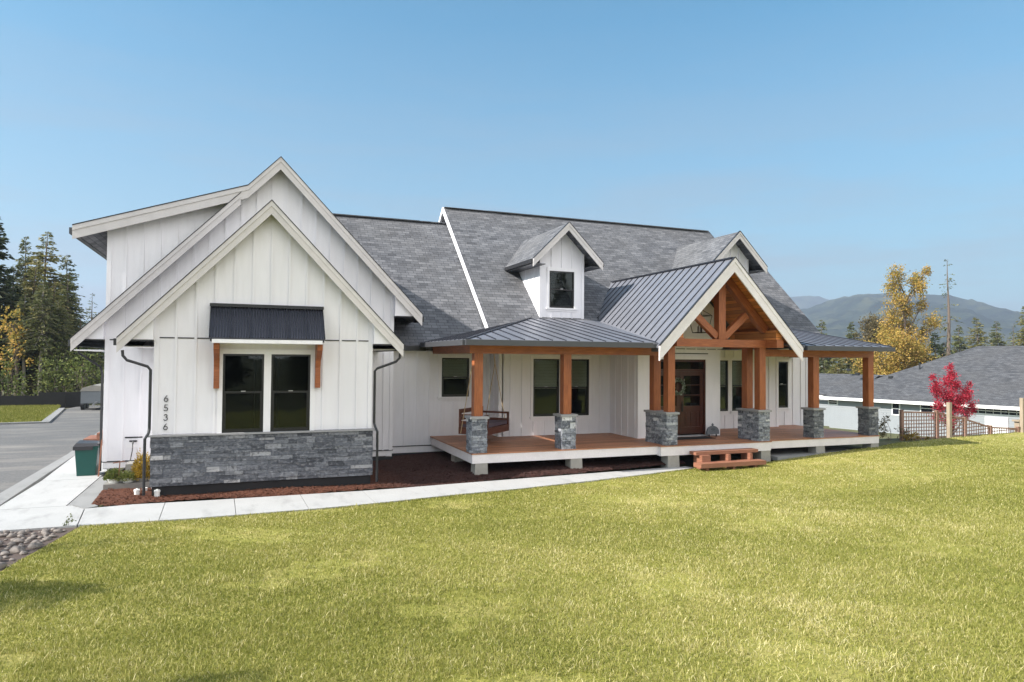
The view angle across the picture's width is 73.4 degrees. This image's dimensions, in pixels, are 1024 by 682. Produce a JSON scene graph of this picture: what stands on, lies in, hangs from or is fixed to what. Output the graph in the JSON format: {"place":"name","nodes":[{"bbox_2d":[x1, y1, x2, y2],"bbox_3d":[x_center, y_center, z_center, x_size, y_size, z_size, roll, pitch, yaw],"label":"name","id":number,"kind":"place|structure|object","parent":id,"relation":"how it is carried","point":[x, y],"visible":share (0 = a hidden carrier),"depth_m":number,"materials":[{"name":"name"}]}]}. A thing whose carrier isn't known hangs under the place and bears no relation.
{"place":"outdoors","nodes":[
{"label":"outdoors","id":0,"kind":"place"},
{"bbox_2d":[0,404,60,422],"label":"verge grass","id":1,"kind":"structure","parent":0,"point":[23,413],"depth_m":35.68,"materials":[{"name":"green plant"}]},
{"bbox_2d":[0,405,102,492],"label":"driveway","id":2,"kind":"structure","parent":0,"point":[27,450],"depth_m":25.26,"materials":[{"name":"concrete"}]},
{"bbox_2d":[80,383,103,409],"bbox_3d":[-24.224,3.282,40.183,1.650,1.480,3.853,1,-2,-21],"label":"utility trailer","id":3,"kind":"object","parent":2,"relation":"on","point":[91,394],"visible":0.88,"depth_m":39.37,"materials":[{"name":"grey paint"}]},
{"bbox_2d":[125,461,149,473],"bbox_3d":[-9.366,3.186,17.282,0.570,0.270,0.550,1,-2,-21],"label":"stepping stone","id":4,"kind":"object","parent":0,"point":[128,464],"visible":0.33,"depth_m":16.96,"materials":[{"name":"grey stone"}]},
{"bbox_2d":[2,361,998,506],"bbox_3d":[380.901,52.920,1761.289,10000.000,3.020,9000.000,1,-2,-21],"label":"ground","id":5,"kind":"structure","parent":0,"point":[688,460],"depth_m":22.55,"materials":[{"name":"brown soil"}]},
{"bbox_2d":[0,219,33,388],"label":"conifer tree","id":6,"kind":"object","parent":5,"relation":"on","point":[6,298],"visible":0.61,"depth_m":46.78,"materials":[{"name":"green plant"}]},
{"bbox_2d":[0,268,34,395],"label":"conifer tree","id":7,"kind":"object","parent":5,"relation":"on","point":[18,290],"visible":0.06,"depth_m":48.39,"materials":[{"name":"green plant"}]},
{"bbox_2d":[3,236,34,309],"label":"conifer tree","id":8,"kind":"object","parent":5,"relation":"on","point":[20,265],"visible":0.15,"depth_m":57.71,"materials":[{"name":"green plant"}]},
{"bbox_2d":[0,305,38,395],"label":"forest maple","id":9,"kind":"object","parent":5,"relation":"on","point":[11,336],"visible":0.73,"depth_m":44.72,"materials":[{"name":"yellow plant"}]},
{"bbox_2d":[0,349,41,395],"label":"forest bush","id":10,"kind":"object","parent":5,"relation":"on","point":[7,386],"visible":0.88,"depth_m":42.99,"materials":[{"name":"green plant"}]},
{"bbox_2d":[0,294,43,395],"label":"conifer tree","id":11,"kind":"object","parent":5,"relation":"on","point":[22,305],"visible":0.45,"depth_m":45.98,"materials":[{"name":"green plant"}]},
{"bbox_2d":[2,261,54,395],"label":"conifer tree","id":12,"kind":"object","parent":5,"relation":"on","point":[34,285],"visible":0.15,"depth_m":50.51,"materials":[{"name":"green plant"}]},
{"bbox_2d":[0,527,77,570],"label":"gravel bed","id":13,"kind":"object","parent":5,"relation":"on","point":[16,557],"visible":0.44,"depth_m":11.57,"materials":[{"name":"stone"}]},
{"bbox_2d":[0,562,7,569],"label":"river rock","id":14,"kind":"object","parent":13,"relation":"on","point":[3,565],"visible":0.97,"depth_m":10.16,"materials":[{"name":"grey stone"}]},
{"bbox_2d":[0,551,9,555],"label":"river rock","id":15,"kind":"object","parent":13,"relation":"on","point":[4,553],"visible":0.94,"depth_m":10.80,"materials":[{"name":"grey stone"}]},
{"bbox_2d":[7,541,15,545],"bbox_3d":[-8.307,3.364,11.399,0.158,0.078,0.120,-12,-15,30],"label":"river rock","id":16,"kind":"object","parent":13,"relation":"on","point":[12,543],"visible":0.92,"depth_m":11.36,"materials":[{"name":"grey stone"}]},
{"bbox_2d":[6,533,17,537],"bbox_3d":[-8.682,3.382,11.925,0.117,0.094,0.155,0,-2,15],"label":"river rock","id":17,"kind":"object","parent":13,"relation":"on","point":[11,535],"visible":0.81,"depth_m":11.88,"materials":[{"name":"grey stone"}]},
{"bbox_2d":[9,545,25,553],"bbox_3d":[-7.927,3.353,11.005,0.240,0.148,0.182,0,-1,0],"label":"river rock","id":18,"kind":"object","parent":13,"relation":"on","point":[14,549],"visible":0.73,"depth_m":10.94,"materials":[{"name":"grey stone"}]},
{"bbox_2d":[13,538,24,543],"bbox_3d":[-8.294,3.361,11.549,0.194,0.096,0.147,10,-10,-14],"label":"river rock","id":19,"kind":"object","parent":13,"relation":"on","point":[18,540],"visible":0.91,"depth_m":11.51,"materials":[{"name":"grey stone"}]},
{"bbox_2d":[17,530,25,534],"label":"river rock","id":20,"kind":"object","parent":13,"relation":"on","point":[22,532],"visible":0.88,"depth_m":12.04,"materials":[{"name":"grey stone"}]},
{"bbox_2d":[27,543,40,548],"bbox_3d":[-7.837,3.369,11.264,0.203,0.118,0.150,0,-1,7],"label":"river rock","id":21,"kind":"object","parent":13,"relation":"on","point":[33,545],"visible":0.98,"depth_m":11.22,"materials":[{"name":"grey stone"}]},
{"bbox_2d":[41,530,49,535],"bbox_3d":[-8.205,3.386,12.089,0.128,0.086,0.179,2,9,-41],"label":"river rock","id":22,"kind":"object","parent":13,"relation":"on","point":[44,532],"visible":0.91,"depth_m":12.06,"materials":[{"name":"grey stone"}]},
{"bbox_2d":[42,536,51,540],"bbox_3d":[-7.954,3.388,11.749,0.104,0.082,0.138,0,-2,26],"label":"river rock","id":23,"kind":"object","parent":13,"relation":"on","point":[47,538],"visible":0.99,"depth_m":11.72,"materials":[{"name":"grey stone"}]},
{"bbox_2d":[53,529,62,532],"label":"river rock","id":24,"kind":"object","parent":13,"relation":"on","point":[57,531],"visible":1,"depth_m":12.21,"materials":[{"name":"grey stone"}]},
{"bbox_2d":[0,390,80,407],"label":"silt fence","id":25,"kind":"object","parent":5,"relation":"on","point":[65,399],"visible":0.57,"depth_m":41.53,"materials":[{"name":"black fabric"}]},
{"bbox_2d":[16,281,67,391],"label":"conifer tree","id":26,"kind":"object","parent":5,"relation":"on","point":[42,323],"visible":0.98,"depth_m":45.52,"materials":[{"name":"green plant"}]},
{"bbox_2d":[19,364,77,395],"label":"forest bush","id":27,"kind":"object","parent":5,"relation":"on","point":[43,374],"visible":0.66,"depth_m":44.23,"materials":[{"name":"green plant"}]},
{"bbox_2d":[21,232,77,391],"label":"conifer tree","id":28,"kind":"object","parent":5,"relation":"on","point":[40,257],"visible":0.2,"depth_m":55.99,"materials":[{"name":"green plant"}]},
{"bbox_2d":[19,282,82,393],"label":"conifer tree","id":29,"kind":"object","parent":5,"relation":"on","point":[30,382],"visible":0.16,"depth_m":48.24,"materials":[{"name":"green plant"}]},
{"bbox_2d":[0,429,102,505],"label":"kerb band","id":30,"kind":"object","parent":5,"relation":"on","point":[15,490],"visible":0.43,"depth_m":17.30,"materials":[{"name":"grey concrete"}]},
{"bbox_2d":[36,343,70,391],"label":"forest bush","id":31,"kind":"object","parent":5,"relation":"on","point":[51,362],"visible":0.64,"depth_m":45.36,"materials":[{"name":"green plant"}]},
{"bbox_2d":[34,300,80,389],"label":"conifer tree","id":32,"kind":"object","parent":5,"relation":"on","point":[63,331],"visible":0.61,"depth_m":46.79,"materials":[{"name":"green plant"}]},
{"bbox_2d":[34,343,99,391],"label":"forest bush","id":33,"kind":"object","parent":5,"relation":"on","point":[65,386],"visible":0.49,"depth_m":45.30,"materials":[{"name":"green plant"}]},
{"bbox_2d":[55,255,87,391],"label":"conifer tree","id":34,"kind":"object","parent":5,"relation":"on","point":[73,289],"visible":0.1,"depth_m":57.52,"materials":[{"name":"green plant"}]},
{"bbox_2d":[46,353,103,404],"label":"forest bush","id":35,"kind":"object","parent":5,"relation":"on","point":[97,376],"visible":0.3,"depth_m":44.96,"materials":[{"name":"green plant"}]},
{"bbox_2d":[48,348,103,391],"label":"forest bush","id":36,"kind":"object","parent":5,"relation":"on","point":[81,374],"visible":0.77,"depth_m":44.34,"materials":[{"name":"green plant"}]},
{"bbox_2d":[55,273,98,386],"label":"conifer tree","id":37,"kind":"object","parent":5,"relation":"on","point":[71,312],"visible":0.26,"depth_m":53.19,"materials":[{"name":"green plant"}]},
{"bbox_2d":[71,315,94,391],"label":"conifer tree","id":38,"kind":"object","parent":5,"relation":"on","point":[76,347],"visible":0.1,"depth_m":51.69,"materials":[{"name":"green plant"}]},
{"bbox_2d":[67,476,106,509],"bbox_3d":[-9.632,3.544,16.014,0.600,0.120,4.200,1,-2,-21],"label":"aggregate border","id":39,"kind":"object","parent":5,"relation":"on","point":[86,498],"visible":0.46,"depth_m":15.31,"materials":[{"name":"grey concrete"}]},
{"bbox_2d":[70,323,103,383],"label":"conifer tree","id":40,"kind":"object","parent":5,"relation":"on","point":[92,352],"visible":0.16,"depth_m":49.16,"materials":[{"name":"green plant"}]},
{"bbox_2d":[83,293,98,360],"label":"conifer tree","id":41,"kind":"object","parent":5,"relation":"on","point":[91,315],"visible":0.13,"depth_m":64.10,"materials":[{"name":"green plant"}]},
{"bbox_2d":[89,348,104,383],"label":"conifer tree","id":42,"kind":"object","parent":5,"relation":"on","point":[102,356],"visible":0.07,"depth_m":57.12,"materials":[{"name":"green plant"}]},
{"bbox_2d":[103,480,150,489],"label":"paver block","id":43,"kind":"structure","parent":5,"relation":"on","point":[107,485],"depth_m":15.89,"materials":[{"name":"grey concrete"}]},
{"bbox_3d":[-9.269,3.250,15.981,0.281,0.094,0.277,1,-2,-21],"label":"plant pot","id":44,"kind":"object","parent":43,"relation":"on","visible":0},
{"bbox_2d":[103,467,123,480],"bbox_3d":[-9.274,3.100,15.988,0.507,0.340,0.501,1,-2,-21],"label":"potted heather","id":45,"kind":"object","parent":44,"relation":"in","point":[112,474],"visible":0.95,"depth_m":15.92,"materials":[{"name":"green plant"}]},
{"bbox_3d":[-8.999,3.255,16.087,0.302,0.094,0.298,1,-2,-21],"label":"plant pot","id":46,"kind":"object","parent":43,"relation":"on","visible":0},
{"bbox_2d":[116,470,137,481],"bbox_3d":[-8.981,3.127,16.051,0.471,0.283,0.521,1,-2,-21],"label":"potted heather","id":47,"kind":"object","parent":46,"relation":"in","point":[126,475],"visible":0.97,"depth_m":15.96,"materials":[{"name":"green plant"}]},
{"bbox_2d":[0,456,692,531],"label":"walkway","id":48,"kind":"structure","parent":5,"relation":"on","point":[43,503],"depth_m":14.84,"materials":[{"name":"concrete"}]},
{"bbox_2d":[63,513,75,525],"bbox_3d":[-8.169,3.393,12.649,0.236,0.437,0.219,1,-2,-21],"label":"walk weed","id":49,"kind":"object","parent":48,"relation":"on","point":[68,521],"visible":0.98,"depth_m":12.65,"materials":[{"name":"green plant"}]},
{"bbox_2d":[73,440,102,475],"bbox_3d":[-11.176,3.071,18.104,0.580,0.888,0.660,1,-2,-21],"label":"waste bin","id":50,"kind":"object","parent":48,"relation":"on","point":[87,457],"visible":0.83,"depth_m":17.87,"materials":[{"name":"green plastic"}]},
{"bbox_2d":[83,430,102,444],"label":"side steps","id":51,"kind":"structure","parent":48,"relation":"on","point":[94,437],"depth_m":23.95,"materials":[{"name":"orange wood"}]},
{"bbox_2d":[98,440,102,476],"bbox_3d":[-10.715,3.045,17.862,0.040,0.944,0.148,0,-1,-1],"label":"wooden stake","id":52,"kind":"object","parent":48,"relation":"on","point":[100,458],"visible":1,"depth_m":17.85,"materials":[{"name":"orange wood"}]},
{"bbox_2d":[92,452,684,505],"bbox_3d":[-2.589,3.556,19.325,15.450,0.196,5.200,1,-2,-21],"label":"mulch bed","id":53,"kind":"object","parent":5,"relation":"on","point":[415,458],"visible":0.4,"depth_m":18.44,"materials":[{"name":"brown wood"}]},
{"bbox_2d":[134,488,139,494],"bbox_3d":[-8.399,3.399,15.374,0.128,0.200,0.126,1,-2,-21],"label":"drain pipe","id":54,"kind":"object","parent":53,"relation":"on","point":[136,491],"visible":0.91,"depth_m":15.33,"materials":[{"name":"white plastic"}]},
{"bbox_2d":[154,489,159,496],"bbox_3d":[-7.907,3.401,15.299,0.128,0.200,0.126,1,-2,-21],"label":"drain pipe","id":55,"kind":"object","parent":53,"relation":"on","point":[156,492],"visible":0.95,"depth_m":15.25,"materials":[{"name":"white plastic"}]},
{"bbox_2d":[68,156,895,495],"bbox_3d":[-0.689,-0.638,26.997,26.780,9.855,17.695,1,-2,-21],"label":"farmhouse","id":56,"kind":"object","parent":5,"relation":"on","point":[276,324],"visible":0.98,"depth_m":20.22,"materials":[{"name":"white"}]},
{"bbox_2d":[217,349,278,432],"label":"window","id":57,"kind":"structure","parent":56,"relation":"in","point":[235,393],"depth_m":17.46,"materials":[{"name":"clear glass"}]},
{"bbox_2d":[253,349,314,431],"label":"window","id":58,"kind":"structure","parent":56,"relation":"in","point":[296,392],"depth_m":17.87,"materials":[{"name":"clear glass"}]},
{"bbox_2d":[437,354,471,400],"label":"window","id":59,"kind":"structure","parent":56,"relation":"in","point":[454,369],"depth_m":22.46,"materials":[{"name":"clear glass"}]},
{"bbox_2d":[458,355,508,435],"bbox_3d":[-0.814,1.551,20.521,0.940,2.342,1.598,0,-2,23],"label":"porch swing","id":60,"kind":"object","parent":56,"relation":"hanging from","point":[495,429],"visible":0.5,"depth_m":20.34,"materials":[{"name":"red wood"}]},
{"bbox_2d":[462,420,506,426],"bbox_3d":[-0.808,2.462,20.491,0.810,0.100,1.420,0,-2,23],"label":"seat cushion","id":61,"kind":"object","parent":60,"relation":"on","point":[492,423],"visible":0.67,"depth_m":20.41,"materials":[{"name":"grey fabric"}]},
{"bbox_2d":[530,355,559,419],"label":"window","id":62,"kind":"structure","parent":56,"relation":"in","point":[538,381],"depth_m":22.65,"materials":[{"name":"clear glass"}]},
{"bbox_2d":[546,267,577,311],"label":"window","id":63,"kind":"structure","parent":56,"relation":"in","point":[554,274],"depth_m":24.66,"materials":[{"name":"clear glass"}]},
{"bbox_2d":[535,356,591,418],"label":"window","id":64,"kind":"structure","parent":56,"relation":"in","point":[581,369],"depth_m":23.20,"materials":[{"name":"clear glass"}]},
{"bbox_2d":[661,371,679,433],"bbox_3d":[5.047,2.006,22.265,0.910,2.035,0.050,1,-2,-21],"label":"door","id":65,"kind":"structure","parent":56,"relation":"in","point":[677,373],"depth_m":22.38,"materials":[{"name":"brown wood"}]},
{"bbox_2d":[675,378,685,395],"bbox_3d":[5.389,1.478,22.286,0.663,0.626,0.214,1,-2,-21],"label":"wreath","id":66,"kind":"object","parent":56,"relation":"attached to","point":[681,392],"visible":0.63,"depth_m":22.30,"materials":[{"name":"green plant"}]},
{"bbox_2d":[680,371,702,433],"bbox_3d":[5.916,2.021,22.569,0.910,2.035,0.121,1,-2,-21],"label":"door","id":67,"kind":"structure","parent":56,"relation":"in","point":[691,417],"depth_m":22.58,"materials":[{"name":"brown wood"}]},
{"bbox_2d":[690,310,711,332],"bbox_3d":[6.020,-1.252,21.964,0.548,1.991,0.548,1,-2,-21],"label":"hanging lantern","id":68,"kind":"object","parent":56,"relation":"hanging from","point":[698,325],"visible":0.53,"depth_m":21.86,"materials":[{"name":"black metal"}]},
{"bbox_2d":[720,357,730,414],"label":"window","id":69,"kind":"structure","parent":56,"relation":"in","point":[724,361],"depth_m":25.27,"materials":[{"name":"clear glass"}]},
{"bbox_2d":[720,357,753,413],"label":"window","id":70,"kind":"structure","parent":56,"relation":"in","point":[735,362],"depth_m":25.54,"materials":[{"name":"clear glass"}]},
{"bbox_2d":[779,358,790,410],"bbox_3d":[10.482,1.697,26.713,0.860,2.030,0.130,1,-2,-21],"label":"window","id":71,"kind":"structure","parent":56,"relation":"in","point":[784,364],"depth_m":26.78,"materials":[{"name":"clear glass"}]},
{"bbox_2d":[752,446,853,460],"bbox_3d":[10.371,3.744,23.323,5.430,0.120,1.675,1,-2,-25],"label":"gravel strip","id":72,"kind":"object","parent":5,"relation":"on","point":[776,454],"visible":0.22,"depth_m":22.57,"materials":[{"name":"grey gravel"}]},
{"bbox_2d":[816,320,837,373],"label":"conifer tree","id":73,"kind":"object","parent":5,"relation":"on","point":[825,368],"visible":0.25,"depth_m":80.90,"materials":[{"name":"green plant"}]},
{"bbox_2d":[825,358,848,373],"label":"conifer tree","id":74,"kind":"object","parent":5,"relation":"on","point":[838,365],"visible":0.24,"depth_m":76.45,"materials":[{"name":"green plant"}]},
{"bbox_2d":[839,322,859,373],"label":"conifer tree","id":75,"kind":"object","parent":5,"relation":"on","point":[847,365],"visible":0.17,"depth_m":87.76,"materials":[{"name":"green plant"}]},
{"bbox_2d":[849,358,861,373],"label":"conifer tree","id":76,"kind":"object","parent":5,"relation":"on","point":[850,372],"visible":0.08,"depth_m":80.75,"materials":[{"name":"green plant"}]},
{"bbox_2d":[878,413,911,440],"bbox_3d":[14.656,3.515,26.278,1.459,1.560,0.962,0,-2,17],"label":"garden bush","id":77,"kind":"object","parent":5,"relation":"on","point":[883,433],"visible":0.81,"depth_m":26.19,"materials":[{"name":"green plant"}]},
{"bbox_2d":[847,262,946,374],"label":"autumn tree","id":78,"kind":"object","parent":5,"relation":"on","point":[910,350],"depth_m":77.65,"materials":[{"name":"yellow plant"}]},
{"bbox_2d":[900,431,929,440],"bbox_3d":[15.298,3.729,26.046,1.213,0.729,0.469,1,-1,-8],"label":"garden bush","id":79,"kind":"object","parent":5,"relation":"on","point":[914,434],"visible":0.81,"depth_m":26.02,"materials":[{"name":"green plant"}]},
{"bbox_2d":[819,346,1023,436],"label":"neighbour house","id":80,"kind":"structure","parent":5,"relation":"on","point":[995,374],"depth_m":56.73,"materials":[{"name":"grey"}]},
{"bbox_2d":[828,400,837,404],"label":"window","id":81,"kind":"structure","parent":80,"relation":"in","point":[830,402],"depth_m":61.55,"materials":[{"name":"white plastic"}]},
{"bbox_2d":[891,403,899,415],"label":"window","id":82,"kind":"structure","parent":80,"relation":"in","point":[895,407],"depth_m":57.01,"materials":[{"name":"white plastic"}]},
{"bbox_2d":[920,405,933,411],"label":"window","id":83,"kind":"structure","parent":80,"relation":"in","point":[923,408],"depth_m":55.00,"materials":[{"name":"white plastic"}]},
{"bbox_2d":[969,408,1019,416],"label":"window","id":84,"kind":"structure","parent":80,"relation":"in","point":[1016,413],"depth_m":50.85,"materials":[{"name":"white plastic"}]},
{"bbox_2d":[985,416,1008,433],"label":"garage door","id":85,"kind":"structure","parent":80,"relation":"in","point":[995,421],"depth_m":50.90,"materials":[{"name":"white plastic"}]},
{"bbox_2d":[926,333,945,360],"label":"conifer tree","id":86,"kind":"object","parent":5,"relation":"on","point":[936,346],"visible":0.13,"depth_m":84.83,"materials":[{"name":"green plant"}]},
{"bbox_2d":[938,342,950,358],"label":"conifer tree","id":87,"kind":"object","parent":5,"relation":"on","point":[940,352],"visible":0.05,"depth_m":82.67,"materials":[{"name":"green plant"}]},
{"bbox_2d":[946,402,951,437],"bbox_3d":[16.844,3.318,26.445,0.130,1.899,0.130,1,-2,-21],"label":"timber post","id":88,"kind":"object","parent":5,"relation":"on","point":[949,417],"visible":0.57,"depth_m":26.41,"materials":[{"name":"beige wood"}]},
{"bbox_2d":[935,259,964,357],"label":"conifer tree","id":89,"kind":"object","parent":5,"relation":"on","point":[948,350],"visible":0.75,"depth_m":74.57,"materials":[{"name":"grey plant"}]},
{"bbox_2d":[928,362,979,434],"bbox_3d":[18.616,2.771,28.970,2.788,3.749,1.090,1,-2,-21],"label":"red maple","id":90,"kind":"object","parent":5,"relation":"on","point":[957,400],"visible":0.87,"depth_m":28.89,"materials":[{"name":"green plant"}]},
{"bbox_2d":[950,325,967,353],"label":"conifer tree","id":91,"kind":"object","parent":5,"relation":"on","point":[961,347],"visible":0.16,"depth_m":95.68,"materials":[{"name":"green plant"}]},
{"bbox_2d":[899,410,1019,440],"bbox_3d":[18.912,3.538,27.782,8.853,1.674,0.130,1,-2,-21],"label":"lattice fence","id":92,"kind":"object","parent":5,"relation":"on","point":[936,413],"visible":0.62,"depth_m":26.88,"materials":[{"name":"brown wood"}]},
{"bbox_2d":[963,318,992,350],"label":"conifer tree","id":93,"kind":"object","parent":5,"relation":"on","point":[978,340],"visible":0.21,"depth_m":93.75,"materials":[{"name":"green plant"}]},
{"bbox_2d":[987,321,1006,345],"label":"conifer tree","id":94,"kind":"object","parent":5,"relation":"on","point":[996,340],"visible":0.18,"depth_m":98.50,"materials":[{"name":"green plant"}]},
{"bbox_2d":[1006,325,1019,345],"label":"conifer tree","id":95,"kind":"object","parent":5,"relation":"on","point":[1011,343],"visible":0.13,"depth_m":102.56,"materials":[{"name":"green plant"}]},
{"bbox_2d":[1012,419,1019,431],"bbox_3d":[21.642,3.841,29.183,0.720,0.996,0.300,1,-2,-21],"label":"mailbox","id":96,"kind":"object","parent":5,"relation":"on","point":[1016,422],"visible":0.37,"depth_m":29.10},
{"bbox_2d":[1011,306,1023,345],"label":"conifer tree","id":97,"kind":"object","parent":5,"relation":"on","point":[1018,339],"visible":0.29,"depth_m":88.62,"materials":[{"name":"green plant"}]},
{"bbox_2d":[1019,398,1023,432],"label":"timber post","id":98,"kind":"object","parent":5,"relation":"on","point":[1021,402],"visible":0.58,"depth_m":28.58,"materials":[{"name":"beige wood"}]},
{"bbox_2d":[0,431,1023,681],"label":"lawn","id":99,"kind":"structure","parent":0,"point":[824,664],"depth_m":9.36,"materials":[{"name":"plant"}]},
{"bbox_2d":[689,448,765,470],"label":"porch steps","id":100,"kind":"structure","parent":99,"relation":"on","point":[702,459],"depth_m":20.10,"materials":[{"name":"orange wood"}]},
{"bbox_2d":[0,0,1023,325],"label":"sky","id":101,"kind":"structure","parent":0,"point":[846,141],"materials":[{"name":"blue"}]},
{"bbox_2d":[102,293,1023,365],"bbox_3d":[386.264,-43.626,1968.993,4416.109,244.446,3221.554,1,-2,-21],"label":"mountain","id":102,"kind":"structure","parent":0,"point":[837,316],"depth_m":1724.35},
{"bbox_2d":[677,436,714,439],"bbox_3d":[5.745,3.102,21.929,1.450,0.014,0.520,1,-2,-21],"label":"door mat","id":103,"kind":"object","parent":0,"point":[690,438],"depth_m":21.88,"materials":[{"name":"black fabric"}]},
{"bbox_2d":[706,423,718,436],"bbox_3d":[6.583,2.910,22.527,0.500,0.443,0.080,1,-2,-21],"label":"porch ornament","id":104,"kind":"object","parent":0,"point":[712,429],"visible":1,"depth_m":22.50,"materials":[{"name":"grey paint"}]},
{"bbox_2d":[790,296,827,308],"bbox_3d":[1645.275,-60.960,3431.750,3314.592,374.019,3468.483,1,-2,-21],"label":"mountain","id":105,"kind":"structure","parent":0,"point":[803,302],"depth_m":3581.05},
{"bbox_3d":[-8.729,3.260,16.193,0.324,0.094,0.319,1,-2,-21],"label":"plant pot","id":106,"kind":"object","parent":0,"visible":0},
{"bbox_2d":[130,450,149,480],"bbox_3d":[-8.774,2.907,16.245,0.588,0.776,0.583,0,-2,17],"label":"golden shrub","id":107,"kind":"object","parent":106,"relation":"in","point":[137,467],"visible":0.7,"depth_m":16.16,"materials":[{"name":"yellow plant"}]},
{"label":"verge lawn","id":108,"kind":"structure","parent":0,"visible":0},
{"bbox_2d":[0,408,64,424],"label":"kerb edge","id":109,"kind":"object","parent":108,"relation":"on","point":[53,415],"visible":0.79,"depth_m":32.27,"materials":[{"name":"white concrete"}]}
]}

